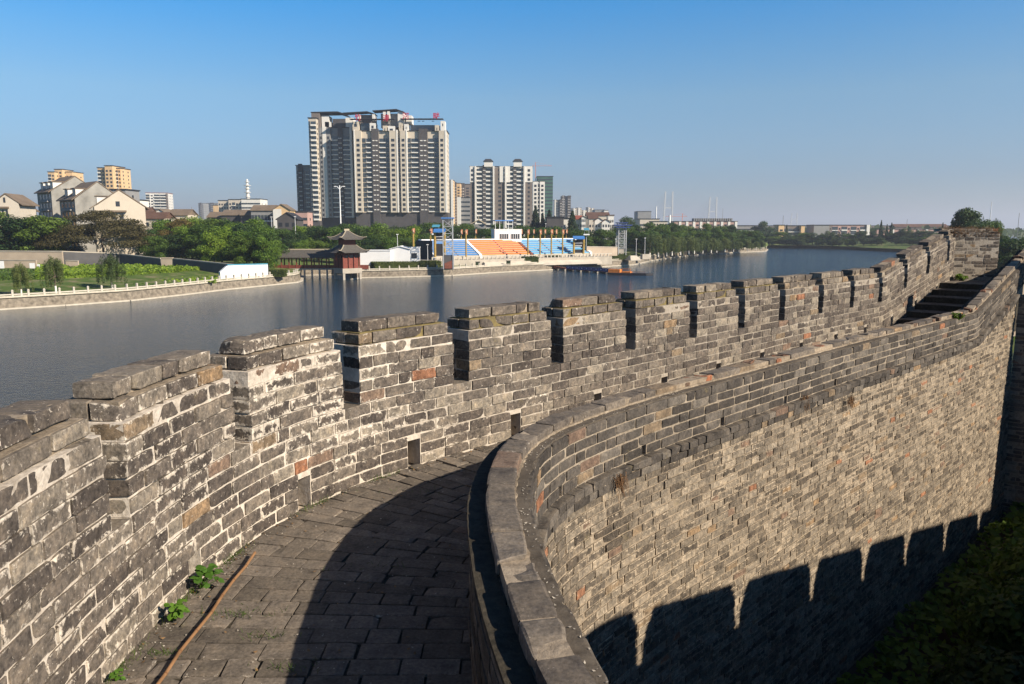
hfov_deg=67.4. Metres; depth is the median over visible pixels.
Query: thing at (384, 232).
broadleaf tree
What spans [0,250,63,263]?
boundary wall
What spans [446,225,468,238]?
broadleaf tree
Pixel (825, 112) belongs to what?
sky
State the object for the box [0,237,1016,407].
river water
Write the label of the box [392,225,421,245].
broadleaf tree
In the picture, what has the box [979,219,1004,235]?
broadleaf tree
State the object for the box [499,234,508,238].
window
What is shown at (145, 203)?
apartment block
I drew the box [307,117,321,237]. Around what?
high-rise building
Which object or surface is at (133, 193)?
apartment block
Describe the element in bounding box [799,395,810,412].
dry plant
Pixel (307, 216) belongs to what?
apartment block
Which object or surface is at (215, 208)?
apartment block
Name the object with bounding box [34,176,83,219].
gabled house
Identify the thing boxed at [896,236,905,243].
broadleaf tree
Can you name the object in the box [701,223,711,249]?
tall tree
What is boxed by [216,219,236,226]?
broadleaf tree
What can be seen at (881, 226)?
conifer tree
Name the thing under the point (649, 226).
tall tree
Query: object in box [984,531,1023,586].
shrub
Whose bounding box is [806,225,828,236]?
apartment block
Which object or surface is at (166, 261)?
gate pier
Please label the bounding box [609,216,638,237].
broadleaf tree
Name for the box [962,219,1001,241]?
broadleaf tree
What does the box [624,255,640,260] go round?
riverside steps
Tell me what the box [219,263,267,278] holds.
screen wall
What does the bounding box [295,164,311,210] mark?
high-rise building
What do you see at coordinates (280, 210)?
gabled house
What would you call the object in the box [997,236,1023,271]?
broadleaf tree
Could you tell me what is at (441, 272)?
embankment wall
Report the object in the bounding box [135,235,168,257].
broadleaf tree
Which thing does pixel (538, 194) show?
apartment block
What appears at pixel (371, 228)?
broadleaf tree
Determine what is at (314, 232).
broadleaf tree
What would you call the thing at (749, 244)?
willow tree
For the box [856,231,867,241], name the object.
broadleaf tree
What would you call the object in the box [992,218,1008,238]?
broadleaf tree
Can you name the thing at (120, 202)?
gabled house
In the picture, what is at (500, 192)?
apartment building
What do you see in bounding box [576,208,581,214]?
apartment block
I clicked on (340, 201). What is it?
lamp post
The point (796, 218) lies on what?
bridge pylon
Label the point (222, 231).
broadleaf tree
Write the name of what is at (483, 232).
broadleaf tree
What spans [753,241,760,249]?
willow tree
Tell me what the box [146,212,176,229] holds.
house
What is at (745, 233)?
tall tree
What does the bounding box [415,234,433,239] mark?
broadleaf tree
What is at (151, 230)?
broadleaf tree
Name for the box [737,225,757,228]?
apartment block
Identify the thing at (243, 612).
grass tufts
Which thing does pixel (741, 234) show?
tall tree
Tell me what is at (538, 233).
broadleaf tree
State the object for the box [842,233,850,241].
broadleaf tree
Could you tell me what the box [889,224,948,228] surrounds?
apartment block
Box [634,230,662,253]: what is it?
broadleaf tree
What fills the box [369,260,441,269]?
clipped hedge
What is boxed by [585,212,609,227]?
villa
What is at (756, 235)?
broadleaf tree
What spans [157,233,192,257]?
broadleaf tree
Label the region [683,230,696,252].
tall tree
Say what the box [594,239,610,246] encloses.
broadleaf tree
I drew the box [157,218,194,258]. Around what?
spreading tree
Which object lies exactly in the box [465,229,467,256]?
banner column
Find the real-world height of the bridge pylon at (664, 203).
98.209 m
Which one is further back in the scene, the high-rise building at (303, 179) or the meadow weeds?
the high-rise building at (303, 179)
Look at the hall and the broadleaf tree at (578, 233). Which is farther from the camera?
the hall
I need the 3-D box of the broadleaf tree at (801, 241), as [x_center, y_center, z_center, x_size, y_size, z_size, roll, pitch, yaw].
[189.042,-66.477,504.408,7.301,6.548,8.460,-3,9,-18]
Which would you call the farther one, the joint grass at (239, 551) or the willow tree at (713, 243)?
the willow tree at (713, 243)
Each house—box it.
[0,193,39,244]
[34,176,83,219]
[56,181,112,251]
[89,189,148,255]
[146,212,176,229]
[156,209,170,211]
[170,209,198,223]
[275,212,304,239]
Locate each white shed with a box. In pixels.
[360,250,390,264]
[390,245,409,261]
[409,247,419,261]
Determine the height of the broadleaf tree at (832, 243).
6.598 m
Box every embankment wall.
[0,273,302,309]
[298,270,356,279]
[349,246,767,278]
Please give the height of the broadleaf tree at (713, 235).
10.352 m
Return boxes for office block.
[241,199,267,209]
[457,197,469,235]
[634,211,650,223]
[636,218,659,230]
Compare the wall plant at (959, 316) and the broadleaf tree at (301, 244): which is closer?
the wall plant at (959, 316)
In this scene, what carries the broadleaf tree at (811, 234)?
on the bank ground at (68, 284)
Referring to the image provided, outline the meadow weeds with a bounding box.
[34,263,217,283]
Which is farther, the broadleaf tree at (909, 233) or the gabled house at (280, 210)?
the broadleaf tree at (909, 233)
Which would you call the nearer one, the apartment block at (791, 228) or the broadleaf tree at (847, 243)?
the broadleaf tree at (847, 243)
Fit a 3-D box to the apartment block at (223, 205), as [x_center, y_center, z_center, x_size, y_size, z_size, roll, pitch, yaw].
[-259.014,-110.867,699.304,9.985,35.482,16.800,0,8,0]
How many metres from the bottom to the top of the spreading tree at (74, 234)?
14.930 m
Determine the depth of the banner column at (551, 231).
243.63 m
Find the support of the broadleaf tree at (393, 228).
on the bank ground at (68, 284)
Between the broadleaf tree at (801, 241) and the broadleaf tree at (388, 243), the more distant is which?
the broadleaf tree at (801, 241)
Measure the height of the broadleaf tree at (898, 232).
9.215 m
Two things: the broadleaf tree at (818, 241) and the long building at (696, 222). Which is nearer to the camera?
the broadleaf tree at (818, 241)
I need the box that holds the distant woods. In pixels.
[614,224,1023,238]
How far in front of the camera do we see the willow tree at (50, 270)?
133.54 m
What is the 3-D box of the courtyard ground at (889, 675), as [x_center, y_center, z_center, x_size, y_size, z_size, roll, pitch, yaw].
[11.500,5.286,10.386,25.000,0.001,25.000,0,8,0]
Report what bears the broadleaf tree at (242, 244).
on the bank ground at (68, 284)
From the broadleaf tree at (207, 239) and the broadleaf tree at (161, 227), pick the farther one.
the broadleaf tree at (161, 227)
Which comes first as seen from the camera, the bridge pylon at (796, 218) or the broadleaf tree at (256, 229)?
the broadleaf tree at (256, 229)
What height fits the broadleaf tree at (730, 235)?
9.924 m
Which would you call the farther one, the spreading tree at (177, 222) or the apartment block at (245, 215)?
the apartment block at (245, 215)
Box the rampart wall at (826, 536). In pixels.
[190,294,1019,683]
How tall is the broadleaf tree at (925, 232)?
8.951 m
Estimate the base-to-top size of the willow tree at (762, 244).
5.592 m
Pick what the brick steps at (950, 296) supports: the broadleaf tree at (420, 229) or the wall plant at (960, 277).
the wall plant at (960, 277)
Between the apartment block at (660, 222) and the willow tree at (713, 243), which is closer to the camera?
the willow tree at (713, 243)
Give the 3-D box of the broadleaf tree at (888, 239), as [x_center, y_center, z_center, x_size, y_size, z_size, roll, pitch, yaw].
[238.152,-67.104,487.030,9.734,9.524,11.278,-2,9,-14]
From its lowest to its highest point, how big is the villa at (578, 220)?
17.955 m
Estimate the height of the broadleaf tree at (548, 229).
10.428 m
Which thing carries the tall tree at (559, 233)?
on the bank ground at (68, 284)
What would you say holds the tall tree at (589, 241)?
on the bank ground at (68, 284)
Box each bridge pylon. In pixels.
[648,191,673,220]
[701,197,717,217]
[790,213,797,224]
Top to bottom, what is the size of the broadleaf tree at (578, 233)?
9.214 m
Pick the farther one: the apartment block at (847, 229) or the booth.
the apartment block at (847, 229)
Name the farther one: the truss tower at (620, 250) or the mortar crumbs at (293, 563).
the truss tower at (620, 250)
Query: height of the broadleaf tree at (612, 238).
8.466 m
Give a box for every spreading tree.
[28,210,159,251]
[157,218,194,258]
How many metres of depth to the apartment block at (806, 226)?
889.99 m
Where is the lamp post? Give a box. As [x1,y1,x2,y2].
[334,185,344,223]
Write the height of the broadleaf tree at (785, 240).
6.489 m
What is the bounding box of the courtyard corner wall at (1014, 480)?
[1002,294,1023,518]
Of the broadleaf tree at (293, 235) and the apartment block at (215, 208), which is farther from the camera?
the apartment block at (215, 208)
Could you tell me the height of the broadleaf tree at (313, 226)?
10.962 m
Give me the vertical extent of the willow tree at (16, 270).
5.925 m
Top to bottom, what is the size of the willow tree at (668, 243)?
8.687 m
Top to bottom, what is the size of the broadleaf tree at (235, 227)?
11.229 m
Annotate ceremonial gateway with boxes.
[433,229,445,256]
[573,236,584,253]
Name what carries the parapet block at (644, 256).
on the promenade pavement
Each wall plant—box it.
[951,312,964,319]
[955,274,967,280]
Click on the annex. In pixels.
(565, 223)
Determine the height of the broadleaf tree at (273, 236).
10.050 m
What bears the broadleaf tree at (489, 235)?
on the bank ground at (68, 284)
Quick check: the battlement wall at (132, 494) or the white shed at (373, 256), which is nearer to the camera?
the battlement wall at (132, 494)
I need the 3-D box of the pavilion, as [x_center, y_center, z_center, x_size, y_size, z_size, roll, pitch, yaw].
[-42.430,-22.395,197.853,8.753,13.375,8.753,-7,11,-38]
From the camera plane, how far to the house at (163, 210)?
326.63 m
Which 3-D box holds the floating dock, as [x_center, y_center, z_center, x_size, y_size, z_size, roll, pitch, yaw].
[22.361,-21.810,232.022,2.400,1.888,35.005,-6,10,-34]
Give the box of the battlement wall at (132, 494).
[0,230,955,683]
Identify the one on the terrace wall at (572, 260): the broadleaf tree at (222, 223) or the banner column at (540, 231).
the banner column at (540, 231)
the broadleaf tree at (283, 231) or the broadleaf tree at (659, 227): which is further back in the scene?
the broadleaf tree at (659, 227)
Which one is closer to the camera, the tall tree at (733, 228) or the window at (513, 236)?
the window at (513, 236)
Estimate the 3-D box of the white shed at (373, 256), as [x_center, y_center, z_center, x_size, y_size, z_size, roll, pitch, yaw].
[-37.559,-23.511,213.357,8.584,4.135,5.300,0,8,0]
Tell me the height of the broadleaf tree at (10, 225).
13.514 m
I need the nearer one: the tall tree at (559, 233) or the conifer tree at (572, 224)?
the tall tree at (559, 233)
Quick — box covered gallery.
[273,249,336,277]
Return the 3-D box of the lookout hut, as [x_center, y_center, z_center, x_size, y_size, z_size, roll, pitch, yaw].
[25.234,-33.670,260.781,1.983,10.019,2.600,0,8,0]
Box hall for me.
[545,217,564,237]
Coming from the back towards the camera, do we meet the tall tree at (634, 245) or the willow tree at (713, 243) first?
the willow tree at (713, 243)
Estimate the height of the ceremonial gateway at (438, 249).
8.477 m
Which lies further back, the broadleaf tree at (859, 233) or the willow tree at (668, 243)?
the broadleaf tree at (859, 233)
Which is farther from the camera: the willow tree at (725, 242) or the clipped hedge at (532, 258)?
the willow tree at (725, 242)
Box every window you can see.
[411,253,416,257]
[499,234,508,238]
[511,234,519,238]
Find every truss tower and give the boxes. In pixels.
[441,217,454,268]
[612,222,631,254]
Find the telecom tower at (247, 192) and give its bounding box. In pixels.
[244,179,250,198]
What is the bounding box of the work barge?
[607,268,652,274]
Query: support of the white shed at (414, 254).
on the bank ground at (68, 284)
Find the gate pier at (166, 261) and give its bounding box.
[161,257,173,265]
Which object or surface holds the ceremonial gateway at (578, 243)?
on the terrace wall at (572, 260)
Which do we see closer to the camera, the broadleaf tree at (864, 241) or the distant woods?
the broadleaf tree at (864, 241)
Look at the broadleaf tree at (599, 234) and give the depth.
294.97 m
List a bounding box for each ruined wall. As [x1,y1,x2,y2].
[0,260,36,267]
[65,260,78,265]
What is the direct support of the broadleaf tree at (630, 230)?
on the bank ground at (68, 284)
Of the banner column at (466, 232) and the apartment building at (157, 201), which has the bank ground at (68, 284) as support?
the apartment building at (157, 201)
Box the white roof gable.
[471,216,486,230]
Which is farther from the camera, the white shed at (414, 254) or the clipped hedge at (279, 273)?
the white shed at (414, 254)
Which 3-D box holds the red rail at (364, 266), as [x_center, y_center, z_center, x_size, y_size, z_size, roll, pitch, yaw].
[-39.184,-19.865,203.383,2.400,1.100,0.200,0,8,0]
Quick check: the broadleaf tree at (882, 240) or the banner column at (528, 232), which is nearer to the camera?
the banner column at (528, 232)
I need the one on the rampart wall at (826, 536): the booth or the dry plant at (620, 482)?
the dry plant at (620, 482)
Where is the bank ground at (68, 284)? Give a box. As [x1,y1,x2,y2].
[0,238,917,298]
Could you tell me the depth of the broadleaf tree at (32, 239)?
207.02 m
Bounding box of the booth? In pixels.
[491,229,521,241]
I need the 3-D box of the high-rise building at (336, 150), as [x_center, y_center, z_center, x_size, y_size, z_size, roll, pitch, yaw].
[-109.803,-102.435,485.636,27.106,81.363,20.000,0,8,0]
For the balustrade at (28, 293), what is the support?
on the embankment wall at (38, 301)
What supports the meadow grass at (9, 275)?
on the bank ground at (68, 284)
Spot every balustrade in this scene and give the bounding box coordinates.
[0,269,297,296]
[369,263,486,269]
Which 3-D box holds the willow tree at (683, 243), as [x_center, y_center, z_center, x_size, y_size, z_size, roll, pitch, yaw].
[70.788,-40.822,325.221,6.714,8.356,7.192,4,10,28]
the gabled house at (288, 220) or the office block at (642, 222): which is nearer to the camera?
the gabled house at (288, 220)
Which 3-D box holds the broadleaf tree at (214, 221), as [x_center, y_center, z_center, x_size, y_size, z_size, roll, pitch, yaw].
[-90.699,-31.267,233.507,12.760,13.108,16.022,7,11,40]
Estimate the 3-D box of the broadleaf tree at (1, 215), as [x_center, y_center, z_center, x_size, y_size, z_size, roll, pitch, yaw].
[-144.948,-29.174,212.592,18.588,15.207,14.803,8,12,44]
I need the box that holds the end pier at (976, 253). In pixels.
[934,226,1001,280]
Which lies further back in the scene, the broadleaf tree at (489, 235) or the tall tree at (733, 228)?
the tall tree at (733, 228)
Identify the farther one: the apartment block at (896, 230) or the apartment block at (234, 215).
the apartment block at (896, 230)
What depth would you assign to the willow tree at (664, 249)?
302.43 m
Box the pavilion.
[324,229,369,279]
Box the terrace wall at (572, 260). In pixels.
[420,253,611,265]
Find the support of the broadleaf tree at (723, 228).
on the bank ground at (68, 284)
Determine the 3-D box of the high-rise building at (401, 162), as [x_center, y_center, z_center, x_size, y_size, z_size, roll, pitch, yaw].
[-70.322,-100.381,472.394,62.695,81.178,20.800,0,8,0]
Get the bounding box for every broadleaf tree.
[0,212,8,232]
[0,214,35,250]
[1,217,48,250]
[11,215,72,250]
[60,244,86,251]
[134,228,172,254]
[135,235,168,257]
[149,218,174,254]
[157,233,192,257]
[170,225,199,259]
[180,215,211,258]
[184,224,224,260]
[188,217,233,250]
[196,231,226,261]
[201,225,234,262]
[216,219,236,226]
[216,223,251,260]
[221,236,255,263]
[224,216,266,226]
[227,225,272,263]
[245,231,289,262]
[247,222,279,233]
[251,235,282,268]
[274,228,295,243]
[278,238,296,248]
[280,231,308,248]
[290,225,313,241]
[292,239,313,259]
[304,225,324,240]
[305,226,332,248]
[306,240,329,261]
[323,226,343,248]
[335,223,362,243]
[352,227,367,246]
[353,221,388,237]
[358,238,380,253]
[366,227,396,247]
[367,234,388,249]
[379,236,401,249]
[388,225,410,237]
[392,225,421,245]
[392,237,415,246]
[403,224,426,246]
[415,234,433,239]
[419,222,448,235]
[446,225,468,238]
[451,223,481,238]
[458,227,488,238]
[477,228,493,238]
[513,225,534,238]
[522,228,548,237]
[535,227,551,237]
[561,227,580,239]
[569,230,592,243]
[592,229,613,246]
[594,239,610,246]
[606,233,625,247]
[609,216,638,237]
[613,226,636,250]
[627,224,649,249]
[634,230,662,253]
[642,231,670,254]
[653,224,670,232]
[669,232,686,254]
[678,225,695,232]
[688,227,709,230]
[694,230,712,252]
[706,231,721,247]
[711,225,730,231]
[723,232,735,249]
[733,232,748,250]
[744,230,765,249]
[750,221,774,233]
[766,231,781,240]
[766,236,778,244]
[772,231,789,239]
[779,236,790,245]
[787,236,797,244]
[795,236,805,244]
[796,232,806,244]
[802,232,813,243]
[805,232,817,244]
[813,237,825,244]
[819,234,827,243]
[822,231,835,241]
[825,236,837,245]
[832,237,843,245]
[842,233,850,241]
[843,239,851,245]
[849,231,863,242]
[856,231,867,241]
[860,237,867,245]
[868,231,878,238]
[875,238,886,244]
[879,229,893,241]
[890,229,901,241]
[896,231,907,238]
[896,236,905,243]
[901,228,914,240]
[910,237,921,243]
[911,231,924,237]
[915,230,931,236]
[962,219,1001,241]
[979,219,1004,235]
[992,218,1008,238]
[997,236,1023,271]
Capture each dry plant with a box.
[611,473,628,502]
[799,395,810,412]
[847,395,855,410]
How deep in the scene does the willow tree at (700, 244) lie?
338.16 m
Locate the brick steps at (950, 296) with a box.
[898,280,1018,331]
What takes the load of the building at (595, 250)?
on the terrace wall at (572, 260)
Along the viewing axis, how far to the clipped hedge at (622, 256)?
270.70 m
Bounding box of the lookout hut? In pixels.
[583,228,589,245]
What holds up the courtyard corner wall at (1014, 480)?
on the courtyard ground at (889, 675)
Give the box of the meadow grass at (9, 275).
[0,268,153,286]
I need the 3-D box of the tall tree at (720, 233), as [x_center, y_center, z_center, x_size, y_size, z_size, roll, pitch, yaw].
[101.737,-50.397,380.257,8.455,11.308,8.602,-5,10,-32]
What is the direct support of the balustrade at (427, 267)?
on the embankment wall at (441, 272)
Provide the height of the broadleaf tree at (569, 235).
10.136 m
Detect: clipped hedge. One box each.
[268,269,286,276]
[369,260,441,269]
[521,256,538,262]
[612,253,631,259]
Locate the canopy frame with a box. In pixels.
[492,220,512,228]
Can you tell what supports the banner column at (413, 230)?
on the terrace wall at (572, 260)
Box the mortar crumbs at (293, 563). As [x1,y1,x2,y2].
[124,445,494,683]
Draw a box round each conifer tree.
[530,205,539,229]
[539,213,545,227]
[564,211,578,239]
[878,220,882,234]
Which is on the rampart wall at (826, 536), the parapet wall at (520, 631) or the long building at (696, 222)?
the parapet wall at (520, 631)
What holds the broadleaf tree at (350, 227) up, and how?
on the bank ground at (68, 284)
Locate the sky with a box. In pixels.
[0,0,1023,236]
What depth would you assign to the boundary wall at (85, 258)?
198.78 m
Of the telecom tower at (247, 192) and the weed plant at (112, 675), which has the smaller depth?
the weed plant at (112, 675)
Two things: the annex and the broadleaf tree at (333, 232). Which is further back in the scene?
the annex
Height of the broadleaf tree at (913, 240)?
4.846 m
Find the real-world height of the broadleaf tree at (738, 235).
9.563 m
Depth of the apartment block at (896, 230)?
643.14 m
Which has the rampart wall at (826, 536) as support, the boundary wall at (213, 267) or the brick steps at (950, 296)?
the brick steps at (950, 296)
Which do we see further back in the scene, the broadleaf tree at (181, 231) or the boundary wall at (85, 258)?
the broadleaf tree at (181, 231)
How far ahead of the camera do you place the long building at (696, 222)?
592.99 m
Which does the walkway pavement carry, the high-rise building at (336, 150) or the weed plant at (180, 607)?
the weed plant at (180, 607)
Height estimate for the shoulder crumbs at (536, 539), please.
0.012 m
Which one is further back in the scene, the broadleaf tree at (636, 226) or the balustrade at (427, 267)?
the broadleaf tree at (636, 226)
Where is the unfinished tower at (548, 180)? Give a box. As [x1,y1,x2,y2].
[536,176,552,221]
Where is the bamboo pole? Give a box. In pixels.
[156,551,255,683]
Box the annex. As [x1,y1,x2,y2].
[564,218,568,229]
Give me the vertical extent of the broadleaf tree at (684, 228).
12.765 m
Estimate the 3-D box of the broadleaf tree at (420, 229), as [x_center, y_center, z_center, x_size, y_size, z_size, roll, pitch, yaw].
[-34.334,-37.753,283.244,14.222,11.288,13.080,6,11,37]
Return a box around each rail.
[360,265,368,268]
[492,247,756,264]
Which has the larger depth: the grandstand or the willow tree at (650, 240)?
the willow tree at (650, 240)
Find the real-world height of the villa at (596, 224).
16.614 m
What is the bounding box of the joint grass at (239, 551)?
[104,469,399,683]
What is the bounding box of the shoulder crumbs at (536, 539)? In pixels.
[519,393,676,681]
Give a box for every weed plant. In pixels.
[109,668,125,680]
[163,599,189,621]
[190,563,224,588]
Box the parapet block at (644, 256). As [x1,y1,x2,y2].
[640,254,649,258]
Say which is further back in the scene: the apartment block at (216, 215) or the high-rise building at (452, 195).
the high-rise building at (452, 195)
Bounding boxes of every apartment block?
[109,189,139,201]
[140,199,149,206]
[206,212,221,219]
[213,205,218,211]
[217,200,228,211]
[220,210,242,221]
[228,199,241,209]
[240,210,250,223]
[250,205,277,227]
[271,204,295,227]
[295,211,312,227]
[532,181,544,221]
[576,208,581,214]
[649,221,667,225]
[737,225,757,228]
[759,225,951,231]
[773,225,783,235]
[784,225,798,236]
[799,225,805,233]
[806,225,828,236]
[829,225,869,238]
[888,229,937,233]
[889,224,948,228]
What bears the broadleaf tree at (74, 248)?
on the bank ground at (68, 284)
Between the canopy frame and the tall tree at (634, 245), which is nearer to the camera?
the canopy frame
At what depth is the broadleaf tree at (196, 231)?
207.09 m
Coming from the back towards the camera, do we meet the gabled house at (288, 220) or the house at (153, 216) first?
the gabled house at (288, 220)
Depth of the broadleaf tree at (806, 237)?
518.07 m
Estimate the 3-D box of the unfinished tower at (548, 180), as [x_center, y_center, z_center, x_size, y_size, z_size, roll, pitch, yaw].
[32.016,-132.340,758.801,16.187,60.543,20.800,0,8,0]
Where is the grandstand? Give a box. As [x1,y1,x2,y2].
[416,238,591,259]
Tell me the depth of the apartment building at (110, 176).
604.14 m
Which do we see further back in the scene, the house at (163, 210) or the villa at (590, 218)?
the villa at (590, 218)
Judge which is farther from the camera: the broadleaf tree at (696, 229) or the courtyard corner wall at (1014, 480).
the broadleaf tree at (696, 229)
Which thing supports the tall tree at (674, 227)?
on the bank ground at (68, 284)
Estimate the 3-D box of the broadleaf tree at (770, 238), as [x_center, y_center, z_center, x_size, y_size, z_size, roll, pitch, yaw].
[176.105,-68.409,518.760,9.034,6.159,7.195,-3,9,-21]
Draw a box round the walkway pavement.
[102,440,504,683]
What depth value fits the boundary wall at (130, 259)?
197.39 m
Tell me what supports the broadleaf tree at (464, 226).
on the bank ground at (68, 284)
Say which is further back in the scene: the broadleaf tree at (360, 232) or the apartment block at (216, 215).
the apartment block at (216, 215)
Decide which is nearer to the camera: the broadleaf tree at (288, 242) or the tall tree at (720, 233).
the broadleaf tree at (288, 242)
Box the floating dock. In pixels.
[553,265,621,272]
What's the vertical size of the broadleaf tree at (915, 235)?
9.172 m
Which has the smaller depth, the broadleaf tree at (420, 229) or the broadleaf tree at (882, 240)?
the broadleaf tree at (420, 229)
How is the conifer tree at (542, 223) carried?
on the bank ground at (68, 284)
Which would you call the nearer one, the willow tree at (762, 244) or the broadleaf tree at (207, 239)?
the broadleaf tree at (207, 239)
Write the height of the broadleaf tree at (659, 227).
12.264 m
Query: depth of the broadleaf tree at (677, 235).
337.13 m
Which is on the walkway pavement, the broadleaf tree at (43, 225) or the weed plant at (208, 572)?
the weed plant at (208, 572)
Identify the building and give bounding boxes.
[585,246,616,255]
[671,218,737,234]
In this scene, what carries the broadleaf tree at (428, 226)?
on the bank ground at (68, 284)
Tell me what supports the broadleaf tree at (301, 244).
on the bank ground at (68, 284)
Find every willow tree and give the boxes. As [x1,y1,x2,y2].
[11,263,34,292]
[39,255,63,291]
[95,252,127,287]
[641,234,662,256]
[649,235,666,256]
[658,236,677,256]
[665,235,680,255]
[671,237,686,255]
[685,235,699,254]
[692,236,702,253]
[699,238,709,253]
[706,238,719,252]
[716,239,723,252]
[720,237,731,251]
[727,239,737,251]
[735,240,742,250]
[745,240,753,250]
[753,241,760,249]
[758,240,765,249]
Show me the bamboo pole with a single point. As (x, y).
(179, 652)
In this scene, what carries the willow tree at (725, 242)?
on the bank ground at (68, 284)
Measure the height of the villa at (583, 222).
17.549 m
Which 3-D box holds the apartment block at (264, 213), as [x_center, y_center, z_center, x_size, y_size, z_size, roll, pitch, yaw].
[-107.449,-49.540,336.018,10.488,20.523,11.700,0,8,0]
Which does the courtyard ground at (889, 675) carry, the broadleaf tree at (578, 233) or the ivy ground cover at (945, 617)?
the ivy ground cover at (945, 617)
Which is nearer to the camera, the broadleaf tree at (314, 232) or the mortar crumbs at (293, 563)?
the mortar crumbs at (293, 563)
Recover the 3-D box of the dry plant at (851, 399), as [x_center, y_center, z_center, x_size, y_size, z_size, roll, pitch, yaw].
[4.803,0.882,10.879,0.090,0.254,0.267,8,12,44]
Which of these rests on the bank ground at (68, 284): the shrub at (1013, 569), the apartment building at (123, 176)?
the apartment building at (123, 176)
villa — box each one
[575,215,581,229]
[580,216,585,230]
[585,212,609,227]
[587,215,598,236]
[593,218,602,230]
[600,219,610,239]
[606,215,614,231]
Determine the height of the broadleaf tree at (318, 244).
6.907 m
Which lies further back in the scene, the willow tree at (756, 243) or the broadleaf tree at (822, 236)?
the broadleaf tree at (822, 236)
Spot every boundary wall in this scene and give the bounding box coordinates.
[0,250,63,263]
[63,251,119,264]
[119,253,160,265]
[173,258,228,272]
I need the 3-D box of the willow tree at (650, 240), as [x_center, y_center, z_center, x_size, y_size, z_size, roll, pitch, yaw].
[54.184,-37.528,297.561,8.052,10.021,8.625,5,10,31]
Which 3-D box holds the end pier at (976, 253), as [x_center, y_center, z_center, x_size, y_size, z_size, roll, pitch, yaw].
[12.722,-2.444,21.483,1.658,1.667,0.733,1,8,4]
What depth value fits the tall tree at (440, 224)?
283.67 m
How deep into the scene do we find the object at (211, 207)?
1723.07 m
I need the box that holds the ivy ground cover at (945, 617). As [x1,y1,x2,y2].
[836,501,1023,683]
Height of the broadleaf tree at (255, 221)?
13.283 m
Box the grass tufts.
[148,487,442,674]
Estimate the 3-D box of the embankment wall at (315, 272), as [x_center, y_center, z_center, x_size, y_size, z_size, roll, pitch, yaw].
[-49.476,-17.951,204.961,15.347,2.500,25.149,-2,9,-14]
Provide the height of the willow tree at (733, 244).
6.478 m
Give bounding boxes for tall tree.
[432,223,446,238]
[491,223,503,228]
[549,226,562,237]
[585,236,593,245]
[626,231,639,250]
[642,222,655,231]
[661,229,671,254]
[665,222,679,231]
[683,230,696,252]
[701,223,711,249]
[712,229,723,251]
[727,225,736,249]
[736,231,744,246]
[741,230,747,249]
[949,207,983,228]
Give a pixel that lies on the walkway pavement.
(359, 634)
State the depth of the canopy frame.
254.78 m
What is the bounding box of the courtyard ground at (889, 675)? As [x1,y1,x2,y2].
[834,517,1022,683]
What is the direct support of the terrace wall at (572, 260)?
on the bank ground at (68, 284)
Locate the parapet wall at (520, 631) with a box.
[467,249,1023,683]
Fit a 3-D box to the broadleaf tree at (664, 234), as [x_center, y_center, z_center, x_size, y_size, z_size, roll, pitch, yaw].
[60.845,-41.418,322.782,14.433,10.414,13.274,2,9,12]
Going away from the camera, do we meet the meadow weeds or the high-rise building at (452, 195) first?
the meadow weeds
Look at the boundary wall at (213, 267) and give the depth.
183.16 m
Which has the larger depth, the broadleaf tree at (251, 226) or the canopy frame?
the canopy frame
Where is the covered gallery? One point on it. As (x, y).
(311, 254)
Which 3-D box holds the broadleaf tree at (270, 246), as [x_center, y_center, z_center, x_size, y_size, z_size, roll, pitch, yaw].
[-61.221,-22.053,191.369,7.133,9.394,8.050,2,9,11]
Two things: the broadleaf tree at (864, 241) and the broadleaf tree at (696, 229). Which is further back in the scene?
the broadleaf tree at (864, 241)
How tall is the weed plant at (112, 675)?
0.068 m
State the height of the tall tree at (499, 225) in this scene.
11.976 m
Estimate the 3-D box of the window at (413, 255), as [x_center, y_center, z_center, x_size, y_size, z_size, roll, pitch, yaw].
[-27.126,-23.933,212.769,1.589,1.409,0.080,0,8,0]
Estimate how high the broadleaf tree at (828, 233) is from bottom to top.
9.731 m
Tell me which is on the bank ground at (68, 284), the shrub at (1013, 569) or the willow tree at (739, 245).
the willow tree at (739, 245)
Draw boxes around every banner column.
[412,228,414,246]
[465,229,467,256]
[527,229,529,254]
[539,229,541,254]
[550,229,552,253]

